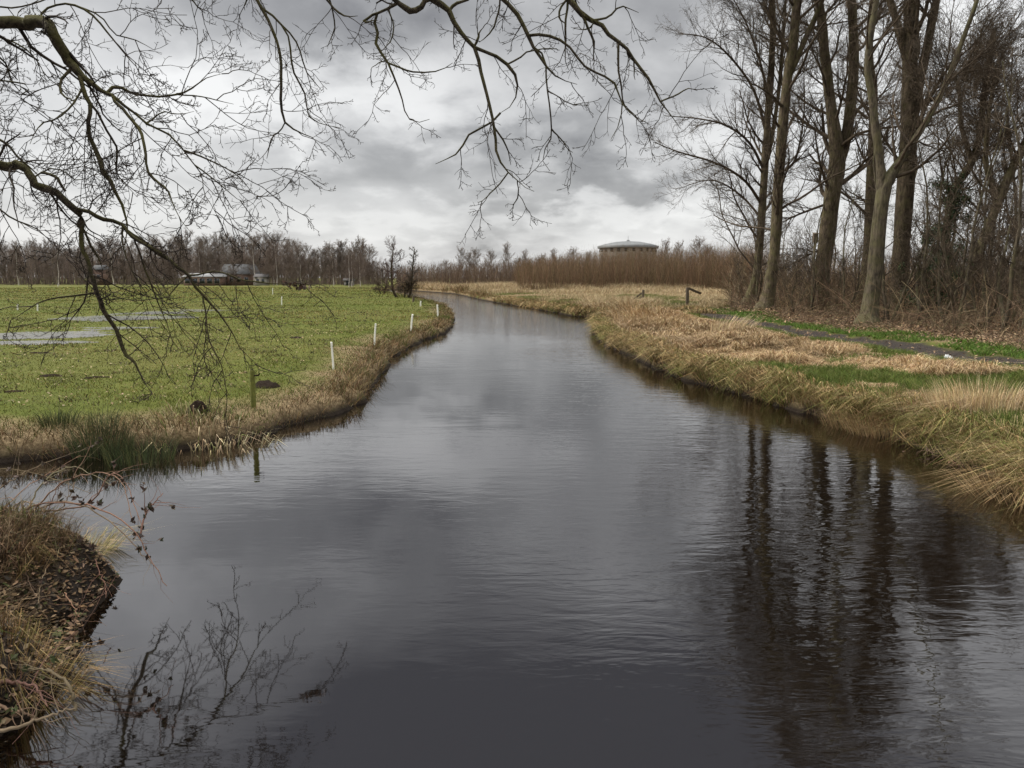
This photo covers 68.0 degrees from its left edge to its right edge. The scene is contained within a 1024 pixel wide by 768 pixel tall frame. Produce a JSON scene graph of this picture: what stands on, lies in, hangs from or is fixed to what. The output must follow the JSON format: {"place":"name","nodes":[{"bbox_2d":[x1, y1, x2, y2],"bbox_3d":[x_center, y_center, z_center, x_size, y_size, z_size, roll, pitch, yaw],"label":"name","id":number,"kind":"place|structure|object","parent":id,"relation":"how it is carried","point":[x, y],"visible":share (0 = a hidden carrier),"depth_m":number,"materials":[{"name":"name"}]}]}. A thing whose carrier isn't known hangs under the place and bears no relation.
{"place":"outdoors","nodes":[
{"label":"outdoors","id":0,"kind":"place"},
{"bbox_2d":[0,290,1023,767],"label":"water","id":1,"kind":"structure","parent":0,"point":[486,534],"depth_m":7.16,"materials":[{"name":"black liquid"}]},
{"bbox_2d":[53,393,140,460],"bbox_3d":[-6.726,0.719,12.432,1.620,1.016,1.638,-7,10,-40],"label":"rush clump","id":2,"kind":"object","parent":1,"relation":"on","point":[93,448],"visible":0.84,"depth_m":12.45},
{"bbox_2d":[136,394,264,452],"bbox_3d":[-5.365,0.700,13.131,2.440,0.859,2.306,0,8,0],"label":"reed clump","id":3,"kind":"object","parent":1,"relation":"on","point":[213,427],"visible":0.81,"depth_m":13.29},
{"bbox_2d":[188,415,283,454],"bbox_3d":[-4.700,0.870,13.015,1.945,0.555,1.996,0,8,0],"label":"reed clump","id":4,"kind":"object","parent":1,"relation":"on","point":[220,447],"visible":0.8,"depth_m":13.08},
{"bbox_2d":[0,278,1023,735],"bbox_3d":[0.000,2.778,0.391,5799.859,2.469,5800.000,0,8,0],"label":"ground","id":5,"kind":"structure","parent":0,"point":[312,412],"depth_m":19.90,"materials":[{"name":"plant"}]},
{"bbox_2d":[0,242,14,284],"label":"tree","id":6,"kind":"object","parent":5,"relation":"on","point":[5,262],"visible":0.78,"depth_m":228.15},
{"bbox_2d":[9,240,30,284],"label":"birch tree","id":7,"kind":"object","parent":5,"relation":"on","point":[16,265],"visible":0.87,"depth_m":211.96,"materials":[{"name":"grey plant"}]},
{"bbox_2d":[25,243,44,283],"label":"tree","id":8,"kind":"object","parent":5,"relation":"on","point":[38,257],"visible":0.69,"depth_m":238.40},
{"bbox_2d":[0,340,78,344],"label":"puddle","id":9,"kind":"object","parent":5,"relation":"on","point":[36,342],"visible":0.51,"depth_m":28.30,"materials":[{"name":"grey liquid"}]},
{"bbox_2d":[0,631,80,750],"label":"fallen branch","id":10,"kind":"object","parent":5,"relation":"on","point":[15,710],"visible":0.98,"depth_m":4.79,"materials":[{"name":"wood"}]},
{"bbox_2d":[0,335,103,339],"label":"puddle","id":11,"kind":"object","parent":5,"relation":"on","point":[27,337],"visible":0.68,"depth_m":30.69,"materials":[{"name":"grey liquid"}]},
{"bbox_2d":[0,437,110,550],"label":"bramble","id":12,"kind":"object","parent":5,"relation":"on","point":[82,543],"visible":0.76,"depth_m":8.04,"materials":[{"name":"brown plant"}]},
{"bbox_2d":[41,244,69,284],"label":"tree","id":13,"kind":"object","parent":5,"relation":"on","point":[61,261],"visible":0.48,"depth_m":225.52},
{"bbox_2d":[0,331,113,336],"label":"puddle","id":14,"kind":"object","parent":5,"relation":"on","point":[69,333],"visible":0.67,"depth_m":32.87,"materials":[{"name":"grey liquid"}]},
{"bbox_2d":[30,401,86,429],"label":"rush clump","id":15,"kind":"object","parent":5,"relation":"on","point":[58,418],"visible":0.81,"depth_m":12.86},
{"bbox_2d":[52,243,66,284],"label":"birch tree","id":16,"kind":"object","parent":5,"relation":"on","point":[58,269],"visible":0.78,"depth_m":211.54,"materials":[{"name":"grey plant"}]},
{"bbox_2d":[0,514,119,728],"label":"leaf litter","id":17,"kind":"object","parent":5,"relation":"on","point":[4,721],"visible":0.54,"depth_m":6.24,"materials":[{"name":"brown plant"}]},
{"bbox_2d":[0,485,126,637],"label":"bank grass","id":18,"kind":"structure","parent":5,"relation":"on","point":[39,521],"depth_m":6.58,"materials":[{"name":"plant"}]},
{"bbox_2d":[9,553,127,667],"bbox_3d":[-3.708,1.684,6.380,0.854,0.745,1.723,-5,9,-31],"label":"bramble","id":19,"kind":"object","parent":5,"relation":"on","point":[38,606],"visible":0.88,"depth_m":6.04,"materials":[{"name":"brown plant"}]},
{"bbox_2d":[0,590,147,725],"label":"grass tussock","id":20,"kind":"object","parent":5,"relation":"on","point":[25,628],"depth_m":5.34,"materials":[{"name":"plant"}]},
{"bbox_2d":[92,265,111,284],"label":"distant house","id":21,"kind":"structure","parent":5,"relation":"on","point":[99,267],"depth_m":223.67,"materials":[{"name":"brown brick"}]},
{"bbox_2d":[17,443,200,593],"bbox_3d":[-3.614,1.129,6.864,2.230,1.167,0.765,5,9,31],"label":"bramble","id":22,"kind":"object","parent":5,"relation":"on","point":[100,503],"visible":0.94,"depth_m":6.67,"materials":[{"name":"brown plant"}]},
{"bbox_2d":[104,238,120,283],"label":"birch tree","id":23,"kind":"object","parent":5,"relation":"on","point":[112,260],"visible":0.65,"depth_m":210.78,"materials":[{"name":"grey plant"}]},
{"bbox_2d":[73,516,154,560],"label":"grass tussock","id":24,"kind":"object","parent":5,"relation":"on","point":[109,542],"depth_m":8.20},
{"bbox_2d":[81,327,157,330],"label":"puddle","id":25,"kind":"object","parent":5,"relation":"on","point":[108,328],"visible":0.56,"depth_m":36.80,"materials":[{"name":"grey liquid"}]},
{"bbox_2d":[113,237,130,284],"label":"tree","id":26,"kind":"object","parent":5,"relation":"on","point":[121,259],"visible":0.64,"depth_m":221.05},
{"bbox_2d":[48,316,198,321],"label":"puddle","id":27,"kind":"object","parent":5,"relation":"on","point":[100,319],"visible":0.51,"depth_m":44.85,"materials":[{"name":"grey liquid"}]},
{"bbox_2d":[123,244,140,284],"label":"tree","id":28,"kind":"object","parent":5,"relation":"on","point":[129,255],"visible":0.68,"depth_m":218.09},
{"bbox_2d":[77,312,188,317],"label":"puddle","id":29,"kind":"object","parent":5,"relation":"on","point":[103,316],"visible":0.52,"depth_m":48.38,"materials":[{"name":"grey liquid"}]},
{"bbox_2d":[89,428,184,468],"bbox_3d":[-5.903,0.972,12.084,1.490,0.611,1.494,7,10,39],"label":"rush clump","id":30,"kind":"object","parent":5,"relation":"on","point":[153,454],"visible":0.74,"depth_m":12.02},
{"bbox_2d":[133,243,146,281],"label":"tree","id":31,"kind":"object","parent":5,"relation":"on","point":[138,258],"visible":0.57,"depth_m":216.37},
{"bbox_2d":[153,239,171,284],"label":"tree","id":32,"kind":"object","parent":5,"relation":"on","point":[161,263],"visible":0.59,"depth_m":213.99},
{"bbox_2d":[170,231,192,274],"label":"tree","id":33,"kind":"object","parent":5,"relation":"on","point":[183,256],"visible":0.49,"depth_m":217.53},
{"bbox_2d":[0,236,388,284],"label":"woods","id":34,"kind":"object","parent":5,"relation":"on","point":[69,279],"visible":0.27,"depth_m":238.89,"materials":[{"name":"plant"}]},
{"bbox_2d":[186,400,208,413],"bbox_3d":[-5.814,0.413,14.021,0.386,0.227,0.418,0,8,0],"label":"molehill","id":35,"kind":"object","parent":5,"relation":"on","point":[197,403],"visible":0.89,"depth_m":13.97,"materials":[{"name":"soil"}]},
{"bbox_2d":[182,273,226,285],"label":"farm shed","id":36,"kind":"structure","parent":5,"relation":"on","point":[208,279],"depth_m":204.14,"materials":[{"name":"grey brick"}]},
{"bbox_2d":[194,232,224,271],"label":"tree","id":37,"kind":"object","parent":5,"relation":"on","point":[206,265],"visible":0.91,"depth_m":227.72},
{"bbox_2d":[207,232,227,270],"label":"tree","id":38,"kind":"object","parent":5,"relation":"on","point":[215,239],"visible":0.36,"depth_m":238.32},
{"bbox_2d":[0,286,440,429],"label":"grass","id":39,"kind":"structure","parent":5,"relation":"on","point":[224,314],"depth_m":31.99,"materials":[{"name":"plant"}]},
{"bbox_2d":[216,232,238,269],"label":"tree","id":40,"kind":"object","parent":5,"relation":"on","point":[225,253],"visible":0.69,"depth_m":212.96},
{"bbox_2d":[225,259,240,285],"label":"tree","id":41,"kind":"object","parent":5,"relation":"on","point":[233,266],"visible":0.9,"depth_m":204.84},
{"bbox_2d":[0,287,466,460],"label":"bank grass","id":42,"kind":"structure","parent":5,"relation":"on","point":[447,315],"depth_m":17.28,"materials":[{"name":"plant"}]},
{"bbox_2d":[222,264,260,285],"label":"farmhouse","id":43,"kind":"object","parent":5,"relation":"on","point":[244,275],"visible":0.56,"depth_m":208.26,"materials":[{"name":"grey brick"}]},
{"bbox_2d":[243,235,261,284],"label":"birch tree","id":44,"kind":"object","parent":5,"relation":"on","point":[253,263],"visible":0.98,"depth_m":205.45,"materials":[{"name":"grey plant"}]},
{"bbox_2d":[244,233,263,267],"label":"tree","id":45,"kind":"object","parent":5,"relation":"on","point":[256,258],"visible":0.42,"depth_m":227.39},
{"bbox_2d":[249,369,259,407],"bbox_3d":[-5.039,0.216,14.923,0.253,0.994,0.106,3,9,22],"label":"fence post","id":46,"kind":"object","parent":5,"relation":"on","point":[252,389],"visible":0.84,"depth_m":14.89,"materials":[{"name":"green wood"}]},
{"bbox_2d":[253,274,268,285],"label":"white cabin","id":47,"kind":"object","parent":5,"relation":"on","point":[261,277],"visible":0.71,"depth_m":203.23,"materials":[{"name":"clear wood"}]},
{"bbox_2d":[255,380,279,388],"bbox_3d":[-5.512,-0.006,17.052,0.601,0.130,0.972,-2,8,-17],"label":"molehill","id":48,"kind":"object","parent":5,"relation":"on","point":[266,384],"visible":0.95,"depth_m":16.82,"materials":[{"name":"soil"}]},
{"bbox_2d":[262,253,278,284],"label":"tree","id":49,"kind":"object","parent":5,"relation":"on","point":[267,267],"visible":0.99,"depth_m":204.08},
{"bbox_2d":[269,241,283,285],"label":"birch tree","id":50,"kind":"object","parent":5,"relation":"on","point":[276,260],"visible":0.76,"depth_m":209.47,"materials":[{"name":"grey plant"}]},
{"bbox_2d":[280,241,296,280],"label":"tree","id":51,"kind":"object","parent":5,"relation":"on","point":[287,255],"visible":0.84,"depth_m":213.34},
{"bbox_2d":[280,237,302,281],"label":"tree","id":52,"kind":"object","parent":5,"relation":"on","point":[292,245],"visible":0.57,"depth_m":233.52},
{"bbox_2d":[295,247,307,282],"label":"birch tree","id":53,"kind":"object","parent":5,"relation":"on","point":[300,263],"visible":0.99,"depth_m":215.01,"materials":[{"name":"grey plant"}]},
{"bbox_2d":[298,243,318,283],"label":"tree","id":54,"kind":"object","parent":5,"relation":"on","point":[305,252],"visible":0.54,"depth_m":228.49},
{"bbox_2d":[312,246,332,282],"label":"tree","id":55,"kind":"object","parent":5,"relation":"on","point":[322,253],"visible":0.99,"depth_m":212.28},
{"bbox_2d":[319,241,341,281],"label":"tree","id":56,"kind":"object","parent":5,"relation":"on","point":[329,249],"visible":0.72,"depth_m":214.00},
{"bbox_2d":[331,239,345,284],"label":"tree","id":57,"kind":"object","parent":5,"relation":"on","point":[340,246],"visible":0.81,"depth_m":214.27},
{"bbox_2d":[334,238,353,284],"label":"tree","id":58,"kind":"object","parent":5,"relation":"on","point":[342,250],"visible":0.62,"depth_m":214.13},
{"bbox_2d":[344,250,354,281],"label":"birch tree","id":59,"kind":"object","parent":5,"relation":"on","point":[348,261],"visible":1,"depth_m":184.01,"materials":[{"name":"grey plant"}]},
{"bbox_2d":[0,0,736,444],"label":"overhanging tree","id":60,"kind":"object","parent":5,"relation":"on","point":[30,22],"visible":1,"depth_m":8.80,"materials":[{"name":"brown plant"}]},
{"bbox_2d":[356,244,382,284],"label":"tree","id":61,"kind":"object","parent":5,"relation":"on","point":[371,252],"visible":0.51,"depth_m":230.86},
{"bbox_2d":[377,234,409,296],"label":"alder tree","id":62,"kind":"object","parent":5,"relation":"on","point":[391,275],"visible":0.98,"depth_m":91.03,"materials":[{"name":"brown plant"}]},
{"bbox_2d":[395,247,421,297],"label":"alder tree","id":63,"kind":"object","parent":5,"relation":"on","point":[411,282],"visible":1,"depth_m":90.48,"materials":[{"name":"brown plant"}]},
{"bbox_2d":[353,280,736,315],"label":"bank grass","id":64,"kind":"structure","parent":5,"relation":"on","point":[580,294],"depth_m":101.51,"materials":[{"name":"plant"}]},
{"bbox_2d":[597,240,658,268],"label":"round hall","id":65,"kind":"structure","parent":5,"relation":"on","point":[627,243],"depth_m":243.68,"materials":[{"name":"grey metal"}]},
{"bbox_2d":[689,235,714,259],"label":"tree","id":66,"kind":"object","parent":5,"relation":"on","point":[698,244],"visible":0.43,"depth_m":240.11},
{"bbox_2d":[394,236,1022,290],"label":"willow scrub","id":67,"kind":"object","parent":5,"relation":"on","point":[617,270],"visible":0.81,"depth_m":132.10,"materials":[{"name":"plant"}]},
{"bbox_2d":[710,313,762,332],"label":"grass tussock","id":68,"kind":"object","parent":5,"relation":"on","point":[732,323],"depth_m":29.69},
{"bbox_2d":[635,0,846,304],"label":"bare tree","id":69,"kind":"object","parent":5,"relation":"on","point":[772,66],"visible":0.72,"depth_m":56.96,"materials":[{"name":"brown plant"}]},
{"bbox_2d":[724,244,759,295],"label":"bare sapling","id":70,"kind":"object","parent":5,"relation":"on","point":[740,276],"visible":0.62,"depth_m":69.25,"materials":[{"name":"brown plant"}]},
{"bbox_2d":[733,173,773,302],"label":"bare sapling","id":71,"kind":"object","parent":5,"relation":"on","point":[760,267],"visible":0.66,"depth_m":56.81,"materials":[{"name":"brown plant"}]},
{"bbox_2d":[488,293,1023,515],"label":"bank grass","id":72,"kind":"structure","parent":5,"relation":"on","point":[622,325],"depth_m":19.14,"materials":[{"name":"plant"}]},
{"bbox_2d":[768,234,817,312],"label":"bare sapling","id":73,"kind":"object","parent":5,"relation":"on","point":[787,284],"visible":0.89,"depth_m":45.41,"materials":[{"name":"brown plant"}]},
{"bbox_2d":[564,303,1023,439],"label":"grass","id":74,"kind":"structure","parent":5,"relation":"on","point":[848,373],"depth_m":17.20,"materials":[{"name":"plant"}]},
{"bbox_2d":[702,0,891,310],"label":"bare tree","id":75,"kind":"object","parent":5,"relation":"on","point":[794,55],"visible":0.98,"depth_m":47.66,"materials":[{"name":"brown plant"}]},
{"bbox_2d":[782,158,839,314],"bbox_3d":[17.580,-8.554,44.091,4.217,9.336,2.736,-8,11,-43],"label":"bare sapling","id":76,"kind":"object","parent":5,"relation":"on","point":[813,270],"visible":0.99,"depth_m":44.19,"materials":[{"name":"brown plant"}]},
{"bbox_2d":[816,233,864,307],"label":"bare sapling","id":77,"kind":"object","parent":5,"relation":"on","point":[834,256],"visible":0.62,"depth_m":49.88,"materials":[{"name":"brown plant"}]},
{"bbox_2d":[737,0,953,308],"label":"bare tree","id":78,"kind":"object","parent":5,"relation":"on","point":[837,139],"visible":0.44,"depth_m":50.86,"materials":[{"name":"brown plant"}]},
{"bbox_2d":[669,296,1023,362],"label":"leaf litter","id":79,"kind":"object","parent":5,"relation":"on","point":[920,330],"visible":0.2,"depth_m":32.29,"materials":[{"name":"brown plant"}]},
{"bbox_2d":[825,176,869,313],"bbox_3d":[19.326,-7.873,43.085,2.696,8.212,4.155,2,8,14],"label":"bare sapling","id":80,"kind":"object","parent":5,"relation":"on","point":[846,257],"visible":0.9,"depth_m":43.38,"materials":[{"name":"brown plant"}]},
{"bbox_2d":[844,200,862,283],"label":"bare sapling","id":81,"kind":"object","parent":5,"relation":"on","point":[855,248],"visible":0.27,"depth_m":65.66,"materials":[{"name":"brown plant"}]},
{"bbox_2d":[811,390,898,432],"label":"grass tussock","id":82,"kind":"object","parent":5,"relation":"on","point":[830,419],"depth_m":14.77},
{"bbox_2d":[791,0,924,302],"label":"bare tree","id":83,"kind":"object","parent":5,"relation":"on","point":[873,192],"visible":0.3,"depth_m":54.21,"materials":[{"name":"brown plant"}]},
{"bbox_2d":[701,225,1023,354],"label":"undergrowth","id":84,"kind":"object","parent":5,"relation":"on","point":[781,299],"visible":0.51,"depth_m":40.06,"materials":[{"name":"plant"}]},
{"bbox_2d":[855,231,920,321],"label":"bare sapling","id":85,"kind":"object","parent":5,"relation":"on","point":[891,292],"visible":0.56,"depth_m":37.10,"materials":[{"name":"brown plant"}]},
{"bbox_2d":[825,382,961,441],"bbox_3d":[7.080,0.481,14.144,2.473,1.009,2.543,-4,9,-29],"label":"grass tussock","id":86,"kind":"object","parent":5,"relation":"on","point":[862,427],"depth_m":14.10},
{"bbox_2d":[853,94,964,323],"bbox_3d":[18.658,-8.302,36.010,5.016,11.257,3.254,4,9,27],"label":"bare sapling","id":87,"kind":"object","parent":5,"relation":"on","point":[884,275],"visible":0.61,"depth_m":36.32,"materials":[{"name":"brown plant"}]},
{"bbox_2d":[824,0,1018,313],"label":"bare tree","id":88,"kind":"object","parent":5,"relation":"on","point":[904,199],"visible":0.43,"depth_m":42.98,"materials":[{"name":"brown plant"}]},
{"bbox_2d":[888,100,963,322],"bbox_3d":[19.420,-7.885,35.419,4.957,10.374,3.216,-7,11,-43],"label":"bare sapling","id":89,"kind":"object","parent":5,"relation":"on","point":[923,267],"visible":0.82,"depth_m":34.99,"materials":[{"name":"brown plant"}]},
{"bbox_2d":[835,0,1023,325],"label":"bare tree","id":90,"kind":"object","parent":5,"relation":"on","point":[885,180],"visible":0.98,"depth_m":34.55,"materials":[{"name":"brown plant"}]},
{"bbox_2d":[898,172,973,312],"bbox_3d":[22.810,-7.304,40.204,3.383,7.767,4.087,-4,9,-25],"label":"bush","id":91,"kind":"object","parent":5,"relation":"on","point":[955,204],"visible":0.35,"depth_m":40.03,"materials":[{"name":"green plant"}]},
{"bbox_2d":[900,221,975,322],"bbox_3d":[20.630,-5.454,37.328,3.428,5.244,3.106,8,11,44],"label":"bare sapling","id":92,"kind":"object","parent":5,"relation":"on","point":[928,282],"visible":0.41,"depth_m":37.18,"materials":[{"name":"brown plant"}]},
{"bbox_2d":[908,91,992,324],"bbox_3d":[19.813,-7.827,33.968,3.120,10.614,4.809,2,8,15],"label":"bare sapling","id":93,"kind":"object","parent":5,"relation":"on","point":[939,259],"visible":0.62,"depth_m":34.30,"materials":[{"name":"brown plant"}]},
{"bbox_2d":[884,0,1023,312],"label":"bare tree","id":94,"kind":"object","parent":5,"relation":"on","point":[935,50],"visible":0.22,"depth_m":41.12,"materials":[{"name":"brown plant"}]},
{"bbox_2d":[890,56,1023,328],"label":"bare sapling","id":95,"kind":"object","parent":5,"relation":"on","point":[950,284],"visible":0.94,"depth_m":32.23,"materials":[{"name":"brown plant"}]},
{"bbox_2d":[904,372,1023,417],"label":"grass tussock","id":96,"kind":"object","parent":5,"relation":"on","point":[985,401],"depth_m":13.22,"materials":[{"name":"plant"}]},
{"bbox_2d":[904,441,1023,514],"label":"grass tussock","id":97,"kind":"object","parent":5,"relation":"on","point":[980,481],"depth_m":10.24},
{"bbox_2d":[936,184,998,294],"bbox_3d":[25.825,-7.666,43.149,4.246,7.714,4.685,4,9,27],"label":"bare sapling","id":98,"kind":"object","parent":5,"relation":"on","point":[970,235],"visible":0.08,"depth_m":42.63,"materials":[{"name":"brown plant"}]},
{"bbox_2d":[913,1,1023,317],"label":"bare tree","id":99,"kind":"object","parent":5,"relation":"on","point":[1009,177],"visible":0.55,"depth_m":38.58,"materials":[{"name":"brown plant"}]},
{"bbox_2d":[928,402,1023,468],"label":"grass tussock","id":100,"kind":"object","parent":5,"relation":"on","point":[947,454],"depth_m":11.98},
{"bbox_2d":[936,189,1023,330],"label":"bare sapling","id":101,"kind":"object","parent":5,"relation":"on","point":[993,266],"visible":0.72,"depth_m":31.58,"materials":[{"name":"brown plant"}]},
{"bbox_2d":[950,146,1011,320],"bbox_3d":[21.907,-6.891,35.669,2.385,8.481,2.483,4,9,29],"label":"bare sapling","id":102,"kind":"object","parent":5,"relation":"on","point":[980,237],"visible":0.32,"depth_m":35.75,"materials":[{"name":"brown plant"}]},
{"bbox_2d":[953,98,1023,324],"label":"bare sapling","id":103,"kind":"object","parent":5,"relation":"on","point":[984,222],"visible":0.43,"depth_m":34.76,"materials":[{"name":"brown plant"}]},
{"bbox_2d":[959,41,1023,332],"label":"bare sapling","id":104,"kind":"object","parent":5,"relation":"on","point":[1018,239],"visible":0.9,"depth_m":29.80,"materials":[{"name":"brown plant"}]},
{"bbox_2d":[959,82,1023,316],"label":"bare sapling","id":105,"kind":"object","parent":5,"relation":"on","point":[994,255],"visible":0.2,"depth_m":40.72,"materials":[{"name":"brown plant"}]},
{"bbox_2d":[975,33,1023,310],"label":"bare sapling","id":106,"kind":"object","parent":5,"relation":"on","point":[1014,187],"visible":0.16,"depth_m":39.34,"materials":[{"name":"brown plant"}]},
{"bbox_2d":[989,210,1023,329],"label":"bare sapling","id":107,"kind":"object","parent":5,"relation":"on","point":[1017,271],"visible":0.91,"depth_m":30.07,"materials":[{"name":"brown plant"}]},
{"bbox_2d":[1000,156,1023,323],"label":"bare sapling","id":108,"kind":"object","parent":5,"relation":"on","point":[1020,299],"visible":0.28,"depth_m":35.12,"materials":[{"name":"brown plant"}]},
{"bbox_2d":[0,0,1023,277],"label":"sky","id":109,"kind":"structure","parent":0,"point":[394,184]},
{"bbox_2d":[709,307,1023,358],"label":"grass","id":110,"kind":"structure","parent":0,"point":[970,345],"depth_m":27.75,"materials":[{"name":"plant"}]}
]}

